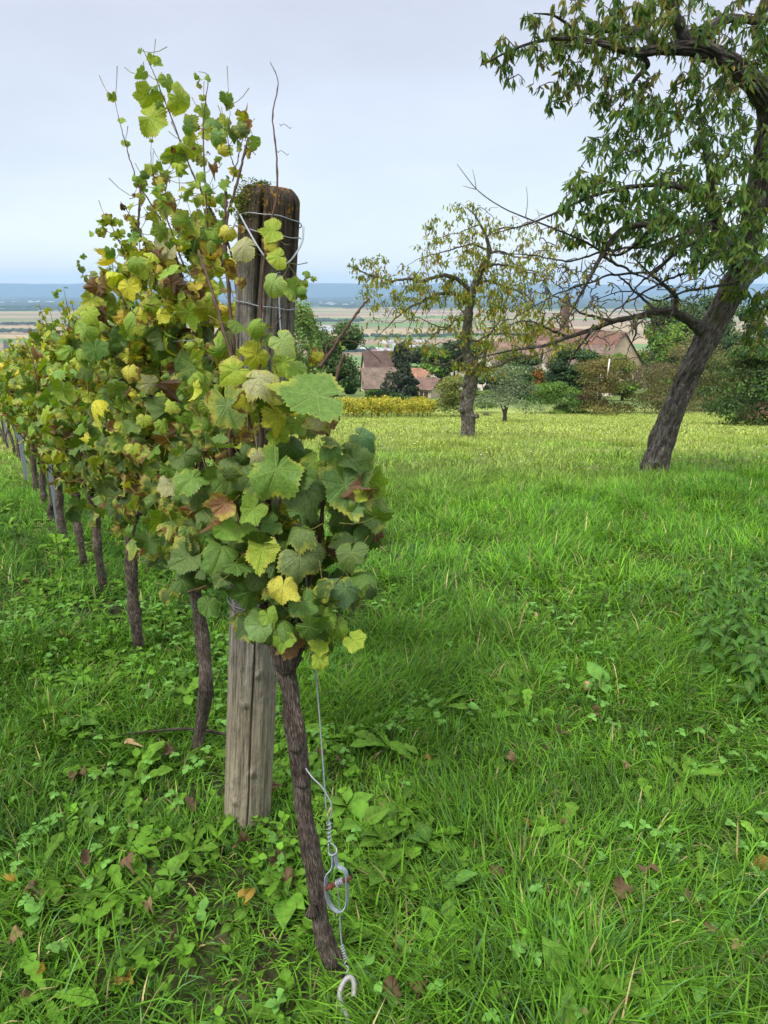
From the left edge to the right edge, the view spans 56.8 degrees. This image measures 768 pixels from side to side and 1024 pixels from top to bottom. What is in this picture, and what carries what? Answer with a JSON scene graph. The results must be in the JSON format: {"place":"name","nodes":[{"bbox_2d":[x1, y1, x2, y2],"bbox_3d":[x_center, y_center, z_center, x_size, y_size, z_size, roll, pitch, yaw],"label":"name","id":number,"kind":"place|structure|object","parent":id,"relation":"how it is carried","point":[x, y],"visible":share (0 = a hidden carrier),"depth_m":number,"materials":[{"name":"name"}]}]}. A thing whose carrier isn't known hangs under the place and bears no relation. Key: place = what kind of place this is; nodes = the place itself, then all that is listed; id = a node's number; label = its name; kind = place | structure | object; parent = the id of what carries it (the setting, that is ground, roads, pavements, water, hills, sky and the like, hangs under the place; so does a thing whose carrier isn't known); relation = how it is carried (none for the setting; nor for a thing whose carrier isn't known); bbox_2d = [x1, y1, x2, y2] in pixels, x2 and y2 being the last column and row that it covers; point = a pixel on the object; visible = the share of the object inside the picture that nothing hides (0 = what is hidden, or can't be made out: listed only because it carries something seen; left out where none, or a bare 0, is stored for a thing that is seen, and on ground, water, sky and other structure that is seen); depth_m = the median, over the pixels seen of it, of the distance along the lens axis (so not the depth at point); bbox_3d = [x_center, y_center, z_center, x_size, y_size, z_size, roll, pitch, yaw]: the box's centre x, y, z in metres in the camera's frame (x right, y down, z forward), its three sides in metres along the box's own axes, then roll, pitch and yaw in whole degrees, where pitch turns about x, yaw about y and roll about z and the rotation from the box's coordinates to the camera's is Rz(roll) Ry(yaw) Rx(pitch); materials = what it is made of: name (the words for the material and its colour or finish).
{"place":"outdoors","nodes":[
{"label":"outdoors","id":0,"kind":"place"},
{"bbox_2d":[0,375,767,1023],"bbox_3d":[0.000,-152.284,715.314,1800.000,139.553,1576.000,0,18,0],"label":"ground","id":1,"kind":"structure","parent":0,"point":[270,975],"depth_m":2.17,"materials":[{"name":"plant"}]},
{"bbox_2d":[5,925,23,948],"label":"fallen leaf","id":2,"kind":"object","parent":1,"relation":"on","point":[12,935],"visible":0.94,"depth_m":1.78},
{"bbox_2d":[3,340,28,480],"bbox_3d":[-3.976,-1.043,7.696,0.055,1.600,0.036,-10,20,-28],"label":"metal stake","id":3,"kind":"object","parent":1,"relation":"on","point":[21,445],"visible":0.34,"depth_m":7.80,"materials":[{"name":"metal"}]},
{"bbox_2d":[0,341,38,490],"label":"grape vine","id":4,"kind":"object","parent":1,"relation":"on","point":[6,360],"visible":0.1,"depth_m":7.05,"materials":[{"name":"green plant"}]},
{"bbox_2d":[0,347,39,476],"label":"grape vine","id":5,"kind":"object","parent":1,"relation":"on","point":[2,364],"visible":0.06,"depth_m":7.68,"materials":[{"name":"green plant"}]},
{"bbox_2d":[0,339,47,504],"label":"grape vine","id":6,"kind":"object","parent":1,"relation":"on","point":[42,486],"visible":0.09,"depth_m":6.55,"materials":[{"name":"green plant"}]},
{"bbox_2d":[3,330,54,522],"bbox_3d":[-2.743,-0.675,5.832,0.543,1.654,1.380,-10,20,-28],"label":"grape vine","id":7,"kind":"object","parent":1,"relation":"on","point":[8,376],"visible":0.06,"depth_m":5.76,"materials":[{"name":"green plant"}]},
{"bbox_2d":[5,327,70,541],"bbox_3d":[-2.368,-0.530,5.206,0.648,1.646,1.345,-12,21,-33],"label":"grape vine","id":8,"kind":"object","parent":1,"relation":"on","point":[59,506],"visible":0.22,"depth_m":5.28,"materials":[{"name":"green plant"}]},
{"bbox_2d":[28,335,57,529],"bbox_3d":[-2.661,-0.576,5.612,0.055,1.600,0.036,-10,20,-28],"label":"metal stake","id":9,"kind":"object","parent":1,"relation":"on","point":[52,487],"visible":0.06,"depth_m":5.72,"materials":[{"name":"metal"}]},
{"bbox_2d":[11,314,87,569],"bbox_3d":[-1.917,-0.386,4.481,0.672,1.646,1.317,-9,19,-25],"label":"grape vine","id":10,"kind":"object","parent":1,"relation":"on","point":[27,398],"visible":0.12,"depth_m":4.16,"materials":[{"name":"green plant"}]},
{"bbox_2d":[17,300,107,595],"bbox_3d":[-1.639,-0.302,3.980,0.562,1.686,1.362,-9,20,-27],"label":"grape vine","id":11,"kind":"object","parent":1,"relation":"on","point":[75,504],"visible":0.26,"depth_m":3.72,"materials":[{"name":"green plant"}]},
{"bbox_2d":[80,848,91,864],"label":"fallen leaf","id":12,"kind":"object","parent":1,"relation":"on","point":[85,857],"visible":1,"depth_m":2.03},
{"bbox_2d":[120,851,133,873],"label":"fallen leaf","id":13,"kind":"object","parent":1,"relation":"on","point":[127,859],"visible":1,"depth_m":2.00,"materials":[{"name":"plant"}]},
{"bbox_2d":[37,303,218,652],"bbox_3d":[-1.165,-0.093,3.206,0.712,1.719,1.339,-11,21,-32],"label":"grape vine","id":14,"kind":"object","parent":1,"relation":"on","point":[65,393],"visible":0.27,"depth_m":2.82,"materials":[{"name":"green plant"}]},
{"bbox_2d":[117,727,225,735],"bbox_3d":[-0.791,0.824,2.657,0.399,0.028,0.037,-1,18,-3],"label":"fallen stick","id":15,"kind":"object","parent":1,"relation":"on","point":[191,728],"visible":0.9,"depth_m":2.66,"materials":[{"name":"brown wood"}]},
{"bbox_2d":[48,39,299,755],"bbox_3d":[-0.771,-0.230,2.436,0.649,2.321,1.267,-12,21,-33],"label":"grape vine","id":16,"kind":"object","parent":1,"relation":"on","point":[130,342],"visible":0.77,"depth_m":1.98,"materials":[{"name":"green plant"}]},
{"bbox_2d":[184,795,199,812],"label":"fallen leaf","id":17,"kind":"object","parent":1,"relation":"on","point":[190,801],"visible":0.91,"depth_m":2.26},
{"bbox_2d":[237,887,255,904],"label":"fallen leaf","id":18,"kind":"object","parent":1,"relation":"on","point":[247,894],"visible":1,"depth_m":1.90,"materials":[{"name":"plant"}]},
{"bbox_2d":[123,62,394,982],"bbox_3d":[-0.326,0.059,1.732,0.826,2.090,0.489,14,22,37],"label":"grape vine","id":19,"kind":"object","parent":1,"relation":"on","point":[273,562],"visible":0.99,"depth_m":1.54,"materials":[{"name":"green plant"}]},
{"bbox_2d":[224,177,301,832],"bbox_3d":[-0.355,0.127,1.961,0.159,1.908,0.180,10,19,12],"label":"wooden post","id":20,"kind":"object","parent":1,"relation":"on","point":[251,703],"visible":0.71,"depth_m":2.01,"materials":[{"name":"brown wood"}]},
{"bbox_2d":[239,214,336,855],"bbox_3d":[-0.176,0.056,1.637,0.136,1.412,0.455,-7,19,-22],"label":"guy wire","id":21,"kind":"object","parent":20,"relation":"attached to","point":[317,782],"visible":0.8,"depth_m":1.64,"materials":[{"name":"metal"}]},
{"bbox_2d":[324,851,351,974],"bbox_3d":[-0.107,0.933,1.648,0.064,0.280,0.096,0,18,0],"label":"wire tensioner","id":22,"kind":"object","parent":21,"relation":"hanging from","point":[338,882],"visible":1,"depth_m":1.65,"materials":[{"name":"metal"}]},
{"bbox_2d":[292,299,326,373],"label":"broadleaf tree","id":23,"kind":"object","parent":1,"relation":"on","point":[305,324],"visible":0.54,"depth_m":75.32,"materials":[{"name":"green plant"}]},
{"bbox_2d":[299,319,365,396],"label":"broadleaf tree","id":24,"kind":"object","parent":1,"relation":"on","point":[348,376],"visible":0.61,"depth_m":88.38,"materials":[{"name":"green plant"}]},
{"bbox_2d":[337,974,356,1022],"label":"ground anchor","id":25,"kind":"object","parent":1,"relation":"on","point":[347,978],"visible":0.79,"depth_m":1.63,"materials":[{"name":"metal"}]},
{"bbox_2d":[363,398,380,416],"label":"distant vine","id":26,"kind":"object","parent":1,"relation":"on","point":[371,401],"visible":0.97,"depth_m":54.38,"materials":[{"name":"yellow plant"}]},
{"bbox_2d":[360,351,393,368],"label":"barn","id":27,"kind":"structure","parent":1,"relation":"on","point":[369,359],"depth_m":169.97,"materials":[{"name":"tile"}]},
{"bbox_2d":[360,367,397,390],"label":"barn","id":28,"kind":"structure","parent":1,"relation":"on","point":[372,377],"depth_m":154.04,"materials":[{"name":"paint"}]},
{"bbox_2d":[0,452,767,1023],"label":"ground cover","id":29,"kind":"object","parent":1,"relation":"on","point":[360,808],"visible":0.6,"depth_m":2.15,"materials":[{"name":"green plant"}]},
{"bbox_2d":[23,879,43,897],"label":"fallen leaf","id":30,"kind":"object","parent":29,"relation":"on","point":[33,883],"visible":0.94,"depth_m":1.93,"materials":[{"name":"plant"}]},
{"bbox_2d":[280,867,296,887],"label":"fallen leaf","id":31,"kind":"object","parent":29,"relation":"on","point":[288,872],"visible":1,"depth_m":1.97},
{"bbox_2d":[0,412,767,474],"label":"meadow grass","id":32,"kind":"structure","parent":1,"relation":"on","point":[638,428],"depth_m":15.56,"materials":[{"name":"plant"}]},
{"bbox_2d":[4,424,767,469],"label":"meadow flowers","id":33,"kind":"object","parent":1,"relation":"on","point":[535,439],"visible":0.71,"depth_m":14.01,"materials":[{"name":"yellow plant"}]},
{"bbox_2d":[378,398,394,413],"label":"distant vine","id":34,"kind":"object","parent":1,"relation":"on","point":[387,405],"visible":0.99,"depth_m":54.32,"materials":[{"name":"yellow plant"}]},
{"bbox_2d":[383,975,401,997],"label":"fallen leaf","id":35,"kind":"object","parent":1,"relation":"on","point":[389,980],"visible":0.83,"depth_m":1.65,"materials":[{"name":"plant"}]},
{"bbox_2d":[380,341,414,394],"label":"conifer tree","id":36,"kind":"object","parent":1,"relation":"on","point":[403,376],"visible":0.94,"depth_m":107.41,"materials":[{"name":"green plant"}]},
{"bbox_2d":[403,379,419,397],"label":"broadleaf tree","id":37,"kind":"object","parent":1,"relation":"on","point":[415,389],"visible":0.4,"depth_m":111.05,"materials":[{"name":"green plant"}]},
{"bbox_2d":[410,980,427,1000],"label":"fallen leaf","id":38,"kind":"object","parent":1,"relation":"on","point":[422,985],"visible":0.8,"depth_m":1.65,"materials":[{"name":"plant"}]},
{"bbox_2d":[411,368,431,378],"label":"farm building","id":39,"kind":"structure","parent":1,"relation":"on","point":[419,372],"depth_m":161.01,"materials":[{"name":"paint"}]},
{"bbox_2d":[410,343,434,367],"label":"broadleaf tree","id":40,"kind":"object","parent":1,"relation":"on","point":[417,353],"visible":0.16,"depth_m":185.59,"materials":[{"name":"green plant"}]},
{"bbox_2d":[413,376,443,397],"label":"farmhouse","id":41,"kind":"structure","parent":1,"relation":"on","point":[426,385],"depth_m":121.32,"materials":[{"name":"paint"}]},
{"bbox_2d":[419,347,459,380],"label":"broadleaf tree","id":42,"kind":"object","parent":1,"relation":"on","point":[434,370],"visible":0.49,"depth_m":144.29,"materials":[{"name":"green plant"}]},
{"bbox_2d":[429,374,474,414],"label":"bush","id":43,"kind":"object","parent":1,"relation":"on","point":[448,395],"visible":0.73,"depth_m":56.32,"materials":[{"name":"green plant"}]},
{"bbox_2d":[433,337,482,390],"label":"broadleaf tree","id":44,"kind":"object","parent":1,"relation":"on","point":[455,354],"visible":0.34,"depth_m":144.83,"materials":[{"name":"green plant"}]},
{"bbox_2d":[347,199,577,437],"bbox_3d":[2.031,-4.681,17.930,5.930,5.957,2.520,0,18,0],"label":"cherry tree","id":45,"kind":"object","parent":1,"relation":"on","point":[469,299],"visible":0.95,"depth_m":17.58,"materials":[{"name":"green plant"}]},
{"bbox_2d":[475,361,510,400],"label":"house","id":46,"kind":"structure","parent":1,"relation":"on","point":[486,386],"depth_m":93.30,"materials":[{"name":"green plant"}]},
{"bbox_2d":[477,348,525,394],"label":"farmhouse","id":47,"kind":"object","parent":1,"relation":"on","point":[491,362],"visible":0.03,"depth_m":132.26,"materials":[{"name":"paint"}]},
{"bbox_2d":[473,361,548,421],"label":"fruit tree","id":48,"kind":"object","parent":1,"relation":"on","point":[506,398],"visible":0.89,"depth_m":45.14,"materials":[{"name":"green plant"}]},
{"bbox_2d":[498,351,544,378],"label":"broadleaf tree","id":49,"kind":"object","parent":1,"relation":"on","point":[533,362],"visible":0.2,"depth_m":104.04,"materials":[{"name":"green plant"}]},
{"bbox_2d":[489,336,562,368],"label":"farmhouse","id":50,"kind":"object","parent":1,"relation":"on","point":[502,344],"visible":0.06,"depth_m":145.02,"materials":[{"name":"tile"}]},
{"bbox_2d":[505,364,563,401],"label":"broadleaf tree","id":51,"kind":"object","parent":1,"relation":"on","point":[528,377],"visible":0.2,"depth_m":87.15,"materials":[{"name":"green plant"}]},
{"bbox_2d":[531,366,546,403],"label":"broadleaf tree","id":52,"kind":"object","parent":1,"relation":"on","point":[537,374],"visible":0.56,"depth_m":82.09,"materials":[{"name":"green plant"}]},
{"bbox_2d":[523,379,585,413],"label":"bush","id":53,"kind":"object","parent":1,"relation":"on","point":[552,392],"visible":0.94,"depth_m":61.12,"materials":[{"name":"green plant"}]},
{"bbox_2d":[561,293,570,327],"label":"tower","id":54,"kind":"structure","parent":1,"relation":"on","point":[565,310],"depth_m":182.35,"materials":[{"name":"paint"}]},
{"bbox_2d":[544,344,601,399],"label":"broadleaf tree","id":55,"kind":"object","parent":1,"relation":"on","point":[558,370],"visible":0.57,"depth_m":84.67,"materials":[{"name":"green plant"}]},
{"bbox_2d":[540,340,615,395],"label":"farmhouse","id":56,"kind":"object","parent":1,"relation":"on","point":[599,349],"visible":0.08,"depth_m":129.86,"materials":[{"name":"paint"}]},
{"bbox_2d":[553,392,606,412],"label":"bush","id":57,"kind":"object","parent":1,"relation":"on","point":[566,404],"visible":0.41,"depth_m":62.51,"materials":[{"name":"green plant"}]},
{"bbox_2d":[530,327,644,389],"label":"barn","id":58,"kind":"structure","parent":1,"relation":"on","point":[622,345],"depth_m":157.07,"materials":[{"name":"tile"}]},
{"bbox_2d":[550,354,639,415],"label":"bush","id":59,"kind":"object","parent":1,"relation":"on","point":[598,365],"visible":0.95,"depth_m":60.79,"materials":[{"name":"green plant"}]},
{"bbox_2d":[457,0,767,473],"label":"cherry tree","id":60,"kind":"object","parent":1,"relation":"on","point":[726,244],"visible":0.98,"depth_m":6.50,"materials":[{"name":"green plant"}]},
{"bbox_2d":[613,875,632,898],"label":"fallen leaf","id":61,"kind":"object","parent":1,"relation":"on","point":[619,881],"visible":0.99,"depth_m":1.89,"materials":[{"name":"plant"}]},
{"bbox_2d":[606,352,643,400],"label":"broadleaf tree","id":62,"kind":"object","parent":1,"relation":"on","point":[629,389],"visible":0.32,"depth_m":97.21,"materials":[{"name":"green plant"}]},
{"bbox_2d":[637,860,660,878],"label":"fallen leaf","id":63,"kind":"object","parent":1,"relation":"on","point":[654,867],"visible":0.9,"depth_m":1.99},
{"bbox_2d":[637,295,664,386],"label":"broadleaf tree","id":64,"kind":"object","parent":1,"relation":"on","point":[640,352],"visible":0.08,"depth_m":182.65,"materials":[{"name":"green plant"}]},
{"bbox_2d":[610,360,696,413],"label":"bush","id":65,"kind":"object","parent":1,"relation":"on","point":[662,369],"visible":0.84,"depth_m":61.55,"materials":[{"name":"green plant"}]},
{"bbox_2d":[643,335,675,398],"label":"broadleaf tree","id":66,"kind":"object","parent":1,"relation":"on","point":[657,344],"visible":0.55,"depth_m":112.10,"materials":[{"name":"green plant"}]},
{"bbox_2d":[643,294,695,391],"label":"broadleaf tree","id":67,"kind":"object","parent":1,"relation":"on","point":[685,310],"visible":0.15,"depth_m":145.84,"materials":[{"name":"green plant"}]},
{"bbox_2d":[648,318,693,394],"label":"broadleaf tree","id":68,"kind":"object","parent":1,"relation":"on","point":[683,328],"visible":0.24,"depth_m":115.11,"materials":[{"name":"green plant"}]},
{"bbox_2d":[668,553,696,609],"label":"nettle plant","id":69,"kind":"object","parent":1,"relation":"on","point":[685,588],"visible":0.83,"depth_m":4.05,"materials":[{"name":"green plant"}]},
{"bbox_2d":[655,290,715,354],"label":"broadleaf tree","id":70,"kind":"object","parent":1,"relation":"on","point":[707,302],"visible":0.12,"depth_m":147.04,"materials":[{"name":"green plant"}]},
{"bbox_2d":[652,336,738,412],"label":"bush","id":71,"kind":"object","parent":1,"relation":"on","point":[684,349],"visible":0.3,"depth_m":65.31,"materials":[{"name":"green plant"}]},
{"bbox_2d":[672,330,727,398],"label":"broadleaf tree","id":72,"kind":"object","parent":1,"relation":"on","point":[690,335],"visible":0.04,"depth_m":107.45,"materials":[{"name":"green plant"}]},
{"bbox_2d":[688,608,718,650],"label":"nettle plant","id":73,"kind":"object","parent":1,"relation":"on","point":[702,633],"visible":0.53,"depth_m":3.42,"materials":[{"name":"green plant"}]},
{"bbox_2d":[692,590,715,630],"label":"nettle plant","id":74,"kind":"object","parent":1,"relation":"on","point":[710,604],"visible":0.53,"depth_m":3.72,"materials":[{"name":"green plant"}]},
{"bbox_2d":[690,591,727,683],"bbox_3d":[1.452,0.582,3.169,0.146,0.410,0.229,0,18,0],"label":"nettle plant","id":75,"kind":"object","parent":1,"relation":"on","point":[705,645],"visible":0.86,"depth_m":3.15,"materials":[{"name":"green plant"}]},
{"bbox_2d":[698,540,727,600],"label":"nettle plant","id":76,"kind":"object","parent":1,"relation":"on","point":[714,565],"visible":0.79,"depth_m":4.16,"materials":[{"name":"green plant"}]},
{"bbox_2d":[691,307,736,331],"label":"broadleaf tree","id":77,"kind":"object","parent":1,"relation":"on","point":[699,315],"visible":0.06,"depth_m":135.54,"materials":[{"name":"green plant"}]},
{"bbox_2d":[704,575,724,617],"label":"nettle plant","id":78,"kind":"object","parent":1,"relation":"on","point":[715,589],"visible":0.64,"depth_m":3.87,"materials":[{"name":"green plant"}]},
{"bbox_2d":[708,567,728,613],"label":"nettle plant","id":79,"kind":"object","parent":1,"relation":"on","point":[721,595],"visible":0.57,"depth_m":3.92,"materials":[{"name":"green plant"}]},
{"bbox_2d":[690,350,748,411],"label":"bush","id":80,"kind":"object","parent":1,"relation":"on","point":[715,360],"visible":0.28,"depth_m":64.84,"materials":[{"name":"green plant"}]},
{"bbox_2d":[714,604,738,661],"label":"nettle plant","id":81,"kind":"object","parent":1,"relation":"on","point":[724,641],"visible":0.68,"depth_m":3.29,"materials":[{"name":"green plant"}]},
{"bbox_2d":[705,329,750,386],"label":"broadleaf tree","id":82,"kind":"object","parent":1,"relation":"on","point":[736,338],"visible":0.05,"depth_m":97.25,"materials":[{"name":"green plant"}]},
{"bbox_2d":[693,338,767,425],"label":"bush","id":83,"kind":"object","parent":1,"relation":"on","point":[741,407],"visible":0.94,"depth_m":37.85,"materials":[{"name":"green plant"}]},
{"bbox_2d":[719,622,750,682],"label":"nettle plant","id":84,"kind":"object","parent":1,"relation":"on","point":[736,665],"visible":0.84,"depth_m":3.08,"materials":[{"name":"green plant"}]},
{"bbox_2d":[722,560,747,619],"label":"nettle plant","id":85,"kind":"object","parent":1,"relation":"on","point":[733,586],"visible":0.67,"depth_m":3.83,"materials":[{"name":"green plant"}]},
{"bbox_2d":[716,302,755,352],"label":"broadleaf tree","id":86,"kind":"object","parent":1,"relation":"on","point":[724,343],"visible":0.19,"depth_m":125.18,"materials":[{"name":"green plant"}]},
{"bbox_2d":[714,589,758,648],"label":"nettle plant","id":87,"kind":"object","parent":1,"relation":"on","point":[736,621],"visible":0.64,"depth_m":3.46,"materials":[{"name":"green plant"}]},
{"bbox_2d":[725,577,750,632],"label":"nettle plant","id":88,"kind":"object","parent":1,"relation":"on","point":[738,580],"visible":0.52,"depth_m":3.59,"materials":[{"name":"green plant"}]},
{"bbox_2d":[726,595,753,650],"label":"nettle plant","id":89,"kind":"object","parent":1,"relation":"on","point":[740,615],"visible":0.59,"depth_m":3.41,"materials":[{"name":"green plant"}]},
{"bbox_2d":[726,608,759,677],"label":"nettle plant","id":90,"kind":"object","parent":1,"relation":"on","point":[748,647],"visible":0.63,"depth_m":3.14,"materials":[{"name":"green plant"}]},
{"bbox_2d":[728,549,764,596],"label":"nettle plant","id":91,"kind":"object","parent":1,"relation":"on","point":[746,572],"visible":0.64,"depth_m":4.12,"materials":[{"name":"green plant"}]},
{"bbox_2d":[729,644,766,714],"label":"nettle plant","id":92,"kind":"object","parent":1,"relation":"on","point":[749,685],"visible":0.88,"depth_m":2.85,"materials":[{"name":"green plant"}]},
{"bbox_2d":[741,613,767,695],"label":"nettle plant","id":93,"kind":"object","parent":1,"relation":"on","point":[750,657],"visible":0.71,"depth_m":3.03,"materials":[{"name":"green plant"}]},
{"bbox_2d":[747,561,767,616],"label":"nettle plant","id":94,"kind":"object","parent":1,"relation":"on","point":[755,602],"visible":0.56,"depth_m":3.94,"materials":[{"name":"green plant"}]},
{"bbox_2d":[751,583,767,629],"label":"nettle plant","id":95,"kind":"object","parent":1,"relation":"on","point":[765,604],"visible":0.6,"depth_m":3.60,"materials":[{"name":"green plant"}]},
{"bbox_2d":[753,853,767,870],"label":"fallen leaf","id":96,"kind":"object","parent":1,"relation":"on","point":[762,858],"visible":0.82,"depth_m":2.06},
{"bbox_2d":[0,297,767,370],"bbox_3d":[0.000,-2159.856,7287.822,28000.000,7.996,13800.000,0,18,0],"label":"distant landscape","id":97,"kind":"structure","parent":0,"point":[349,312],"depth_m":3557.92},
{"bbox_2d":[0,305,80,310],"bbox_3d":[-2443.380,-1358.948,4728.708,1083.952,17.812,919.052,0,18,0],"label":"distant woodland","id":98,"kind":"object","parent":97,"relation":"on","point":[36,309],"visible":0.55,"depth_m":4360.98,"materials":[{"name":"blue plant"}]},
{"bbox_2d":[315,317,363,321],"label":"distant woodland","id":99,"kind":"object","parent":97,"relation":"on","point":[328,319],"visible":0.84,"depth_m":2934.18,"materials":[{"name":"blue plant"}]},
{"bbox_2d":[357,332,444,336],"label":"distant woodland","id":100,"kind":"object","parent":97,"relation":"on","point":[425,334],"visible":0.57,"depth_m":2004.82,"materials":[{"name":"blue plant"}]},
{"bbox_2d":[0,281,767,296],"bbox_3d":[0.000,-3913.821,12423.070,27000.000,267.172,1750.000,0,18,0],"label":"hills","id":101,"kind":"structure","parent":0,"point":[78,290],"depth_m":12056.48,"materials":[{"name":"blue"}]},
{"bbox_2d":[0,0,767,285],"label":"sky","id":102,"kind":"structure","parent":0,"point":[381,102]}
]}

